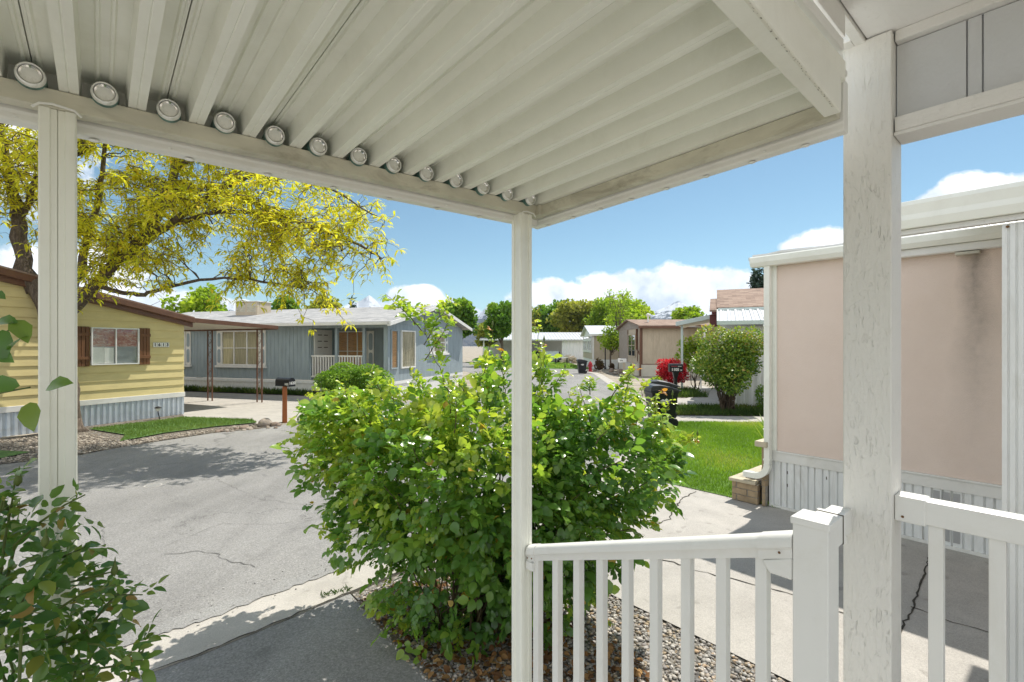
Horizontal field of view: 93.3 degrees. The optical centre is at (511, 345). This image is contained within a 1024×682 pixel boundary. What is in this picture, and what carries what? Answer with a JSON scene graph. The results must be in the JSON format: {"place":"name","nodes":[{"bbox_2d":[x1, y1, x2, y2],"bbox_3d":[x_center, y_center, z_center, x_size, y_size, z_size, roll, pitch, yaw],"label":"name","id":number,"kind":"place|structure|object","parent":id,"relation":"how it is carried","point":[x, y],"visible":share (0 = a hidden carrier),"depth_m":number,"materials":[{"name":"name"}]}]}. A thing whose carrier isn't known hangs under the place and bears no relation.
{"place":"outdoors","nodes":[
{"label":"outdoors","id":0,"kind":"place"},
{"bbox_2d":[0,414,262,463],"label":"gravel yard","id":1,"kind":"structure","parent":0,"point":[114,436],"depth_m":11.37,"materials":[{"name":"gravel"}]},
{"bbox_2d":[0,450,26,457],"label":"turf patch","id":2,"kind":"object","parent":1,"relation":"on","point":[4,453],"visible":1,"depth_m":9.24,"materials":[{"name":"green plant"}]},
{"bbox_2d":[0,424,261,462],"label":"crumbs","id":3,"kind":"object","parent":1,"relation":"on","point":[29,439],"visible":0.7,"depth_m":10.34,"materials":[{"name":"gravel"}]},
{"bbox_2d":[155,406,161,418],"bbox_3d":[-10.046,1.912,13.721,0.180,0.383,0.180,0,0,0],"label":"garden light","id":4,"kind":"object","parent":1,"relation":"on","point":[157,408],"visible":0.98,"depth_m":13.71,"materials":[{"name":"black plastic"}]},
{"bbox_2d":[89,415,255,440],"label":"turf","id":5,"kind":"structure","parent":1,"relation":"on","point":[223,420],"depth_m":12.34,"materials":[{"name":"green plant"}]},
{"bbox_2d":[258,418,271,426],"bbox_3d":[-6.430,2.008,12.594,0.306,0.253,0.343,0,0,2],"label":"rock","id":6,"kind":"object","parent":1,"relation":"on","point":[264,422],"visible":0.84,"depth_m":12.49,"materials":[{"name":"beige stone"}]},
{"bbox_2d":[183,391,376,423],"bbox_3d":[-10.908,2.084,17.725,12.774,0.001,7.200,0,0,17],"label":"apron","id":7,"kind":"object","parent":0,"point":[232,405],"visible":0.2,"depth_m":16.86,"materials":[{"name":"concrete"}]},
{"bbox_2d":[188,391,306,395],"bbox_3d":[-10.946,2.070,20.988,12.521,0.001,0.527,0,0,17],"label":"flower bed","id":8,"kind":"object","parent":7,"relation":"on","point":[243,393],"visible":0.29,"depth_m":20.96,"materials":[{"name":"soil"}]},
{"bbox_2d":[184,384,380,398],"bbox_3d":[-10.404,1.914,20.930,11.535,0.358,0.789,0,0,18],"label":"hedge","id":9,"kind":"object","parent":8,"relation":"on","point":[250,390],"visible":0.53,"depth_m":21.18,"materials":[{"name":"green plant"}]},
{"bbox_2d":[275,377,294,422],"bbox_3d":[-6.193,1.483,13.201,0.534,1.234,0.210,0,0,24],"label":"mailbox","id":10,"kind":"object","parent":7,"relation":"on","point":[284,383],"visible":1,"depth_m":13.15,"materials":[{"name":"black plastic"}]},
{"bbox_2d":[288,378,294,386],"bbox_3d":[-5.961,0.985,13.098,0.028,0.239,0.210,0,0,24],"label":"door","id":11,"kind":"structure","parent":10,"relation":"in","point":[291,382],"depth_m":13.07,"materials":[{"name":"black metal"}]},
{"bbox_2d":[313,362,394,402],"bbox_3d":[-5.388,1.338,16.792,2.868,1.554,1.931,0,0,0],"label":"clipped hedge","id":12,"kind":"object","parent":7,"relation":"on","point":[352,376],"visible":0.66,"depth_m":16.35,"materials":[{"name":"green plant"}]},
{"bbox_2d":[130,594,431,681],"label":"drive","id":13,"kind":"structure","parent":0,"point":[332,641],"depth_m":3.23,"materials":[{"name":"asphalt"}]},
{"bbox_2d":[0,290,170,681],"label":"rose plant","id":14,"kind":"object","parent":13,"relation":"on","point":[24,598],"visible":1,"depth_m":1.13,"materials":[{"name":"green plant"}]},
{"label":"porch slab","id":15,"kind":"structure","parent":13,"relation":"on","visible":0},
{"bbox_2d":[0,0,847,681],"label":"patio cover","id":16,"kind":"object","parent":15,"relation":"on","point":[562,110],"visible":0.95,"depth_m":1.44,"materials":[{"name":"white metal"}]},
{"bbox_2d":[14,61,47,89],"bbox_3d":[-1.352,-0.744,1.361,0.117,0.065,0.065,1,35,48],"label":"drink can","id":17,"kind":"object","parent":16,"relation":"attached to","point":[30,75],"visible":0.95,"depth_m":1.32,"materials":[{"name":"metal"}]},
{"bbox_2d":[90,81,118,107],"bbox_3d":[-1.232,-0.744,1.463,0.116,0.065,0.065,-1,36,51],"label":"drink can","id":18,"kind":"object","parent":16,"relation":"attached to","point":[104,94],"visible":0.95,"depth_m":1.43,"materials":[{"name":"metal"}]},
{"bbox_2d":[156,99,180,122],"bbox_3d":[-1.112,-0.745,1.568,0.065,0.065,0.116,31,-18,-30],"label":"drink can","id":19,"kind":"object","parent":16,"relation":"attached to","point":[168,110],"visible":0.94,"depth_m":1.53,"materials":[{"name":"metal"}]},
{"bbox_2d":[210,112,235,133],"bbox_3d":[-0.996,-0.757,1.666,0.065,0.065,0.116,8,-1,-38],"label":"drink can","id":20,"kind":"object","parent":16,"relation":"attached to","point":[223,122],"visible":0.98,"depth_m":1.63,"materials":[{"name":"metal"}]},
{"bbox_2d":[261,126,284,146],"bbox_3d":[-0.872,-0.754,1.764,0.065,0.065,0.116,-20,14,-32],"label":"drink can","id":21,"kind":"object","parent":16,"relation":"attached to","point":[274,136],"visible":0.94,"depth_m":1.72,"materials":[{"name":"metal"}]},
{"bbox_2d":[301,137,326,156],"bbox_3d":[-0.765,-0.757,1.865,0.116,0.065,0.065,4,28,47],"label":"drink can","id":22,"kind":"object","parent":16,"relation":"attached to","point":[316,146],"visible":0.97,"depth_m":1.83,"materials":[{"name":"metal"}]},
{"bbox_2d":[346,148,366,165],"bbox_3d":[-0.636,-0.757,1.968,0.065,0.065,0.116,-40,20,-26],"label":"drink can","id":23,"kind":"object","parent":16,"relation":"attached to","point":[357,156],"visible":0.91,"depth_m":1.93,"materials":[{"name":"metal"}]},
{"bbox_2d":[379,157,400,173],"bbox_3d":[-0.527,-0.759,2.067,0.065,0.065,0.116,-20,11,-40],"label":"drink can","id":24,"kind":"object","parent":16,"relation":"attached to","point":[392,165],"visible":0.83,"depth_m":2.03,"materials":[{"name":"metal"}]},
{"bbox_2d":[412,166,433,181],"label":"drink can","id":25,"kind":"object","parent":16,"relation":"attached to","point":[425,174],"visible":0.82,"depth_m":2.13,"materials":[{"name":"metal"}]},
{"bbox_2d":[443,174,462,187],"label":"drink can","id":26,"kind":"object","parent":16,"relation":"attached to","point":[456,181],"visible":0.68,"depth_m":2.23,"materials":[{"name":"metal"}]},
{"bbox_2d":[470,182,489,195],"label":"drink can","id":27,"kind":"object","parent":16,"relation":"attached to","point":[482,189],"visible":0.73,"depth_m":2.33,"materials":[{"name":"metal"}]},
{"bbox_2d":[495,189,512,200],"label":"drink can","id":28,"kind":"object","parent":16,"relation":"attached to","point":[507,195],"visible":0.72,"depth_m":2.43,"materials":[{"name":"metal"}]},
{"bbox_2d":[519,195,535,205],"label":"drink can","id":29,"kind":"object","parent":16,"relation":"attached to","point":[529,201],"visible":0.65,"depth_m":2.53,"materials":[{"name":"metal"}]},
{"bbox_2d":[0,363,633,678],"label":"road","id":30,"kind":"structure","parent":0,"point":[192,495],"depth_m":5.99,"materials":[{"name":"grey asphalt"}]},
{"bbox_2d":[143,483,161,487],"bbox_3d":[-5.366,2.086,7.227,0.230,0.007,0.230,0,0,0],"label":"valve cover","id":31,"kind":"object","parent":30,"relation":"on","point":[153,485],"visible":1,"depth_m":7.21,"materials":[{"name":"metal"}]},
{"bbox_2d":[28,543,369,664],"bbox_3d":[-3.942,2.086,2.583,15.371,0.015,0.998,0,0,-44],"label":"grit","id":32,"kind":"object","parent":30,"relation":"on","point":[212,605],"visible":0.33,"depth_m":3.88,"materials":[{"name":"grey gravel"}]},
{"bbox_2d":[102,481,322,566],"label":"road cracks","id":33,"kind":"object","parent":30,"relation":"on","point":[213,526],"visible":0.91,"depth_m":5.26,"materials":[{"name":"black asphalt"}]},
{"bbox_2d":[0,473,591,681],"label":"asphalt lip","id":34,"kind":"object","parent":30,"relation":"on","point":[171,623],"visible":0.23,"depth_m":3.82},
{"bbox_2d":[576,359,587,373],"bbox_3d":[5.271,1.544,36.263,0.830,1.086,0.630,0,0,-2],"label":"wheeled bin","id":35,"kind":"object","parent":30,"relation":"on","point":[581,365],"visible":1,"depth_m":36.00,"materials":[{"name":"black plastic"}]},
{"bbox_2d":[0,346,725,681],"bbox_3d":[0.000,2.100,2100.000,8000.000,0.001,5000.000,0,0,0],"label":"ground","id":36,"kind":"structure","parent":0,"point":[470,353],"depth_m":28.40,"materials":[{"name":"grey concrete"}]},
{"bbox_2d":[0,265,277,436],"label":"yellow house","id":37,"kind":"structure","parent":36,"relation":"on","point":[130,360],"depth_m":13.16,"materials":[{"name":"yellow wood"}]},
{"bbox_2d":[90,327,138,364],"bbox_3d":[-10.755,0.013,13.124,0.068,0.995,1.115,0,0,25],"label":"window","id":38,"kind":"structure","parent":37,"relation":"in","point":[116,346],"depth_m":13.09,"materials":[{"name":"white"}]},
{"bbox_2d":[159,282,227,377],"bbox_3d":[-19.428,-0.914,29.861,4.126,6.066,3.267,0,0,0],"label":"leafy tree","id":39,"kind":"object","parent":36,"relation":"on","point":[199,296],"visible":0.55,"depth_m":29.31,"materials":[{"name":"green plant"}]},
{"bbox_2d":[0,123,407,432],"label":"locust tree","id":40,"kind":"object","parent":36,"relation":"on","point":[119,252],"visible":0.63,"depth_m":10.65,"materials":[{"name":"yellow plant"}]},
{"bbox_2d":[269,295,300,309],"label":"leafy tree","id":41,"kind":"object","parent":36,"relation":"on","point":[289,305],"visible":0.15,"depth_m":43.33,"materials":[{"name":"green plant"}]},
{"bbox_2d":[306,295,343,308],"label":"leafy tree","id":42,"kind":"object","parent":36,"relation":"on","point":[312,305],"visible":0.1,"depth_m":45.53,"materials":[{"name":"green plant"}]},
{"bbox_2d":[181,305,471,395],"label":"blue house","id":43,"kind":"structure","parent":36,"relation":"on","point":[387,340],"depth_m":21.49,"materials":[{"name":"blue wood"}]},
{"bbox_2d":[184,331,191,366],"bbox_3d":[-16.144,0.150,22.833,2.600,1.660,0.088,0,0,17],"label":"window","id":44,"kind":"structure","parent":43,"relation":"in","point":[187,334],"depth_m":22.52,"materials":[{"name":"white glass"}]},
{"bbox_2d":[215,330,266,367],"bbox_3d":[-12.136,0.150,21.595,2.870,1.660,0.088,0,0,17],"label":"window","id":45,"kind":"structure","parent":43,"relation":"in","point":[234,348],"depth_m":21.64,"materials":[{"name":"white paint"}]},
{"bbox_2d":[234,301,271,314],"bbox_3d":[-13.152,-1.844,24.600,1.440,0.780,0.980,0,0,17],"label":"evaporative cooler","id":46,"kind":"object","parent":43,"relation":"on","point":[246,309],"visible":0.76,"depth_m":24.18,"materials":[{"name":"beige metal"}]},
{"bbox_2d":[314,329,331,377],"bbox_3d":[-8.319,0.380,21.303,0.054,2.160,1.160,0,0,17],"label":"door","id":47,"kind":"structure","parent":43,"relation":"in","point":[322,338],"depth_m":21.23,"materials":[{"name":"white paint"}]},
{"bbox_2d":[346,296,356,307],"bbox_3d":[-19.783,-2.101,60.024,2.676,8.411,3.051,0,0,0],"label":"roof vent","id":48,"kind":"object","parent":43,"relation":"on","point":[353,306],"visible":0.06,"depth_m":59.85,"materials":[{"name":"grey metal"}]},
{"bbox_2d":[339,331,373,368],"bbox_3d":[-7.016,0.245,21.696,1.880,1.810,0.048,0,0,17],"label":"window","id":49,"kind":"structure","parent":43,"relation":"in","point":[350,342],"depth_m":21.71,"materials":[{"name":"brown glass"}]},
{"bbox_2d":[390,329,398,368],"bbox_3d":[-4.830,0.150,19.872,0.058,1.620,0.550,0,0,17],"label":"window","id":50,"kind":"structure","parent":43,"relation":"in","point":[394,334],"depth_m":19.91,"materials":[{"name":"orange glass"}]},
{"bbox_2d":[401,330,415,368],"bbox_3d":[-4.492,0.150,20.974,0.058,1.620,1.230,0,0,17],"label":"window","id":51,"kind":"structure","parent":43,"relation":"in","point":[408,338],"depth_m":21.02,"materials":[{"name":"grey glass"}]},
{"bbox_2d":[429,328,448,354],"bbox_3d":[-3.574,-0.215,23.885,0.088,1.350,2.140,0,0,17],"label":"window","id":52,"kind":"structure","parent":43,"relation":"in","point":[444,341],"depth_m":24.15,"materials":[{"name":"white paint"}]},
{"bbox_2d":[16,370,654,681],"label":"gutter kerb","id":53,"kind":"structure","parent":36,"relation":"on","point":[259,613],"depth_m":3.71,"materials":[{"name":"concrete"}]},
{"bbox_2d":[120,568,406,681],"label":"kerb joint","id":54,"kind":"object","parent":53,"relation":"on","point":[258,629],"visible":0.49,"depth_m":3.50,"materials":[{"name":"grey concrete"}]},
{"bbox_2d":[320,583,352,596],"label":"weeds","id":55,"kind":"object","parent":53,"relation":"on","point":[335,591],"visible":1,"depth_m":4.06,"materials":[{"name":"green plant"}]},
{"bbox_2d":[587,361,592,371],"bbox_3d":[5.974,1.575,36.981,0.391,0.810,0.388,0,0,38],"label":"fire hydrant","id":56,"kind":"object","parent":53,"relation":"on","point":[590,365],"visible":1,"depth_m":36.90,"materials":[{"name":"red metal"}]},
{"bbox_2d":[439,297,479,337],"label":"leafy tree","id":57,"kind":"object","parent":36,"relation":"on","point":[465,312],"visible":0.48,"depth_m":45.04,"materials":[{"name":"green plant"}]},
{"bbox_2d":[473,320,498,346],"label":"leafy tree","id":58,"kind":"object","parent":36,"relation":"on","point":[480,333],"visible":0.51,"depth_m":61.19,"materials":[{"name":"green plant"}]},
{"bbox_2d":[479,332,588,362],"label":"white carport","id":59,"kind":"object","parent":36,"relation":"on","point":[570,344],"visible":0.53,"depth_m":62.97,"materials":[{"name":"metal"}]},
{"bbox_2d":[532,299,562,340],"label":"leafy tree","id":60,"kind":"object","parent":36,"relation":"on","point":[544,311],"visible":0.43,"depth_m":88.00,"materials":[{"name":"green plant"}]},
{"bbox_2d":[545,298,595,337],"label":"leafy tree","id":61,"kind":"object","parent":36,"relation":"on","point":[568,315],"visible":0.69,"depth_m":81.22,"materials":[{"name":"green plant"}]},
{"bbox_2d":[352,559,790,681],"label":"gravel base","id":62,"kind":"object","parent":36,"relation":"on","point":[672,660],"visible":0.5,"depth_m":3.27,"materials":[{"name":"grey gravel"}]},
{"bbox_2d":[352,595,440,681],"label":"pebbles","id":63,"kind":"object","parent":62,"relation":"on","point":[412,664],"visible":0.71,"depth_m":3.36,"materials":[{"name":"grey gravel"}]},
{"bbox_2d":[269,289,700,668],"bbox_3d":[-0.231,0.873,3.729,3.262,2.632,1.815,0,0,0],"label":"rose bush","id":64,"kind":"object","parent":62,"relation":"on","point":[465,539],"visible":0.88,"depth_m":3.36,"materials":[{"name":"green plant"}]},
{"bbox_2d":[361,575,649,681],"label":"leaf litter","id":65,"kind":"object","parent":62,"relation":"on","point":[547,657],"visible":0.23,"depth_m":3.16,"materials":[{"name":"brown plant"}]},
{"bbox_2d":[359,562,784,681],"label":"pebbles","id":66,"kind":"object","parent":62,"relation":"on","point":[705,659],"visible":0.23,"depth_m":3.27,"materials":[{"name":"grey gravel"}]},
{"bbox_2d":[525,505,851,681],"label":"stair railing","id":67,"kind":"object","parent":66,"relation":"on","point":[803,554],"visible":1,"depth_m":1.77,"materials":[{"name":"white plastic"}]},
{"bbox_2d":[813,0,1023,681],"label":"house porch","id":68,"kind":"object","parent":62,"relation":"on","point":[918,70],"visible":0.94,"depth_m":1.65,"materials":[{"name":"paint"}]},
{"bbox_2d":[895,491,1023,681],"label":"deck railing","id":69,"kind":"object","parent":68,"relation":"attached to","point":[999,529],"visible":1,"depth_m":1.53,"materials":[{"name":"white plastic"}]},
{"bbox_2d":[594,357,604,369],"bbox_3d":[7.223,1.529,39.956,0.943,1.158,0.848,0,0,0],"label":"dark shrub","id":70,"kind":"object","parent":36,"relation":"on","point":[599,363],"visible":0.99,"depth_m":39.85,"materials":[{"name":"brown plant"}]},
{"bbox_2d":[580,295,627,325],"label":"leafy tree","id":71,"kind":"object","parent":36,"relation":"on","point":[598,313],"visible":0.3,"depth_m":76.66,"materials":[{"name":"green plant"}]},
{"bbox_2d":[596,327,618,363],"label":"birch tree","id":72,"kind":"object","parent":36,"relation":"on","point":[608,343],"visible":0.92,"depth_m":41.04,"materials":[{"name":"green plant"}]},
{"bbox_2d":[602,288,641,368],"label":"birch tree","id":73,"kind":"object","parent":36,"relation":"on","point":[615,312],"visible":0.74,"depth_m":42.74,"materials":[{"name":"green plant"}]},
{"bbox_2d":[618,358,626,373],"bbox_3d":[7.725,1.490,33.843,0.610,1.220,0.245,0,0,0],"label":"mailbox","id":74,"kind":"object","parent":36,"relation":"on","point":[623,361],"visible":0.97,"depth_m":33.73,"materials":[{"name":"white paint"}]},
{"bbox_2d":[603,293,654,325],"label":"leafy tree","id":75,"kind":"object","parent":36,"relation":"on","point":[643,309],"visible":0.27,"depth_m":64.36,"materials":[{"name":"green plant"}]},
{"bbox_2d":[615,313,718,376],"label":"tan house","id":76,"kind":"structure","parent":36,"relation":"on","point":[646,344],"depth_m":33.30,"materials":[{"name":"beige wood"}]},
{"bbox_2d":[628,334,635,356],"bbox_3d":[8.864,-0.025,35.835,0.058,1.650,2.170,0,0,0],"label":"window","id":77,"kind":"structure","parent":76,"relation":"in","point":[631,337],"depth_m":35.64,"materials":[{"name":"beige"}]},
{"bbox_2d":[655,358,690,383],"bbox_3d":[7.297,1.318,22.104,1.594,1.586,1.337,0,0,0],"label":"red shrub","id":78,"kind":"object","parent":36,"relation":"on","point":[663,373],"visible":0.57,"depth_m":21.85,"materials":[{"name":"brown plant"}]},
{"bbox_2d":[643,386,709,397],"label":"weeds","id":79,"kind":"object","parent":36,"relation":"on","point":[692,391],"visible":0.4,"depth_m":19.63,"materials":[{"name":"green plant"}]},
{"bbox_2d":[670,305,706,318],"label":"leafy tree","id":80,"kind":"object","parent":36,"relation":"on","point":[687,312],"visible":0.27,"depth_m":51.73,"materials":[{"name":"green plant"}]},
{"bbox_2d":[676,288,763,405],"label":"white house","id":81,"kind":"structure","parent":36,"relation":"on","point":[731,308],"depth_m":17.82,"materials":[{"name":"metal"}]},
{"bbox_2d":[676,402,763,416],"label":"weeds","id":82,"kind":"object","parent":36,"relation":"on","point":[744,409],"visible":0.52,"depth_m":14.92,"materials":[{"name":"green plant"}]},
{"bbox_2d":[668,364,682,384],"bbox_3d":[5.410,1.337,15.998,0.430,1.485,0.243,0,0,6],"label":"mailbox","id":83,"kind":"object","parent":82,"relation":"on","point":[675,369],"visible":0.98,"depth_m":15.90,"materials":[{"name":"black plastic"}]},
{"bbox_2d":[689,324,763,409],"bbox_3d":[6.870,0.699,15.207,2.281,2.837,2.239,0,0,0],"label":"tall shrub","id":84,"kind":"object","parent":82,"relation":"on","point":[736,365],"visible":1,"depth_m":14.96,"materials":[{"name":"green plant"}]},
{"bbox_2d":[754,384,763,409],"bbox_3d":[8.111,1.661,15.622,0.586,0.895,0.681,0,0,0],"label":"green shrub","id":85,"kind":"object","parent":82,"relation":"on","point":[758,391],"visible":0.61,"depth_m":15.57,"materials":[{"name":"green plant"}]},
{"bbox_2d":[747,267,763,288],"bbox_3d":[20.709,-2.586,39.881,4.809,9.408,4.796,0,0,0],"label":"conifer tree","id":86,"kind":"object","parent":36,"relation":"on","point":[755,276],"visible":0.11,"depth_m":39.83,"materials":[{"name":"green plant"}]},
{"bbox_2d":[743,220,1023,558],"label":"pink house","id":87,"kind":"structure","parent":36,"relation":"on","point":[951,365],"depth_m":5.13,"materials":[{"name":"paint"}]},
{"bbox_2d":[176,295,686,345],"bbox_3d":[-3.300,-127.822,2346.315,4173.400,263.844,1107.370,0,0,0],"label":"mountains","id":88,"kind":"structure","parent":0,"point":[469,340],"depth_m":2419.58,"materials":[{"name":"grey stone"}]},
{"bbox_2d":[0,115,1023,316],"label":"sky","id":89,"kind":"structure","parent":0,"point":[687,243],"materials":[{"name":"blue"}]},
{"bbox_2d":[467,362,588,368],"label":"lawn","id":90,"kind":"structure","parent":0,"point":[549,366],"depth_m":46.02,"materials":[{"name":"green plant"}]},
{"bbox_2d":[482,300,511,359],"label":"leafy tree","id":91,"kind":"object","parent":90,"relation":"on","point":[500,315],"visible":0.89,"depth_m":49.37,"materials":[{"name":"green plant"}]},
{"bbox_2d":[546,351,560,361],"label":"parked car","id":92,"kind":"object","parent":90,"relation":"on","point":[553,353],"visible":0.33,"depth_m":60.01,"materials":[{"name":"white metal"}]},
{"bbox_2d":[559,355,576,362],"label":"firewood pile","id":93,"kind":"object","parent":90,"relation":"on","point":[572,359],"visible":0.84,"depth_m":57.66,"materials":[{"name":"beige wood"}]},
{"bbox_2d":[532,305,542,340],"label":"leafy tree","id":94,"kind":"object","parent":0,"point":[534,319],"visible":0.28,"depth_m":87.63,"materials":[{"name":"green plant"}]},
{"bbox_2d":[580,326,637,368],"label":"tan house","id":95,"kind":"structure","parent":0,"point":[591,349],"depth_m":44.09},
{"bbox_2d":[583,339,586,351],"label":"window","id":96,"kind":"structure","parent":95,"relation":"in","point":[584,340],"depth_m":50.48,"materials":[{"name":"glass"}]},
{"bbox_2d":[587,338,591,352],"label":"window","id":97,"kind":"structure","parent":95,"relation":"in","point":[589,341],"depth_m":45.96,"materials":[{"name":"white glass"}]},
{"bbox_2d":[642,386,721,404],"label":"path","id":98,"kind":"structure","parent":0,"point":[711,397],"depth_m":18.64,"materials":[{"name":"concrete"}]},
{"bbox_2d":[674,335,710,388],"bbox_3d":[8.657,0.794,22.985,1.876,2.633,0.949,0,0,12],"label":"leafy sapling","id":99,"kind":"object","parent":98,"relation":"on","point":[689,347],"visible":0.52,"depth_m":22.93,"materials":[{"name":"green plant"}]},
{"bbox_2d":[635,420,776,507],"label":"lawn","id":100,"kind":"structure","parent":0,"point":[697,488],"depth_m":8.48,"materials":[{"name":"green plant"}]},
{"bbox_2d":[643,383,680,426],"bbox_3d":[3.870,1.534,12.451,0.830,1.086,0.630,0,0,-4],"label":"wheeled bin","id":101,"kind":"object","parent":100,"relation":"on","point":[651,390],"visible":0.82,"depth_m":12.19,"materials":[{"name":"black plastic"}]},
{"bbox_2d":[729,438,768,505],"bbox_3d":[3.472,1.650,6.674,1.050,0.840,0.500,0,0,-40],"label":"brick planter","id":102,"kind":"object","parent":100,"relation":"on","point":[751,490],"visible":0.55,"depth_m":6.34,"materials":[{"name":"brick"}]},
{"bbox_2d":[739,413,763,457],"bbox_3d":[3.647,1.294,6.773,0.803,0.612,0.820,0,0,0],"label":"strappy plant","id":103,"kind":"object","parent":102,"relation":"in","point":[761,434],"visible":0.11,"depth_m":6.87,"materials":[{"name":"green plant"}]},
{"bbox_2d":[676,416,763,421],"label":"walkway","id":104,"kind":"structure","parent":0,"point":[717,418],"depth_m":13.76,"materials":[{"name":"concrete"}]},
{"bbox_2d":[649,380,679,417],"bbox_3d":[4.358,1.534,13.897,0.830,1.086,0.630,0,0,8],"label":"wheeled bin","id":105,"kind":"object","parent":104,"relation":"on","point":[664,383],"visible":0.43,"depth_m":13.60,"materials":[{"name":"black plastic"}]},
{"bbox_2d":[536,481,988,681],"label":"driveway","id":106,"kind":"structure","parent":0,"point":[966,603],"depth_m":4.03,"materials":[{"name":"concrete"}]},
{"bbox_2d":[658,491,987,631],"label":"driveway cracks","id":107,"kind":"object","parent":106,"relation":"on","point":[914,599],"visible":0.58,"depth_m":4.11,"materials":[{"name":"black concrete"}]},
{"bbox_2d":[901,181,1023,681],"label":"carport","id":108,"kind":"object","parent":106,"relation":"on","point":[1002,203],"visible":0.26,"depth_m":2.37,"materials":[{"name":"white metal"}]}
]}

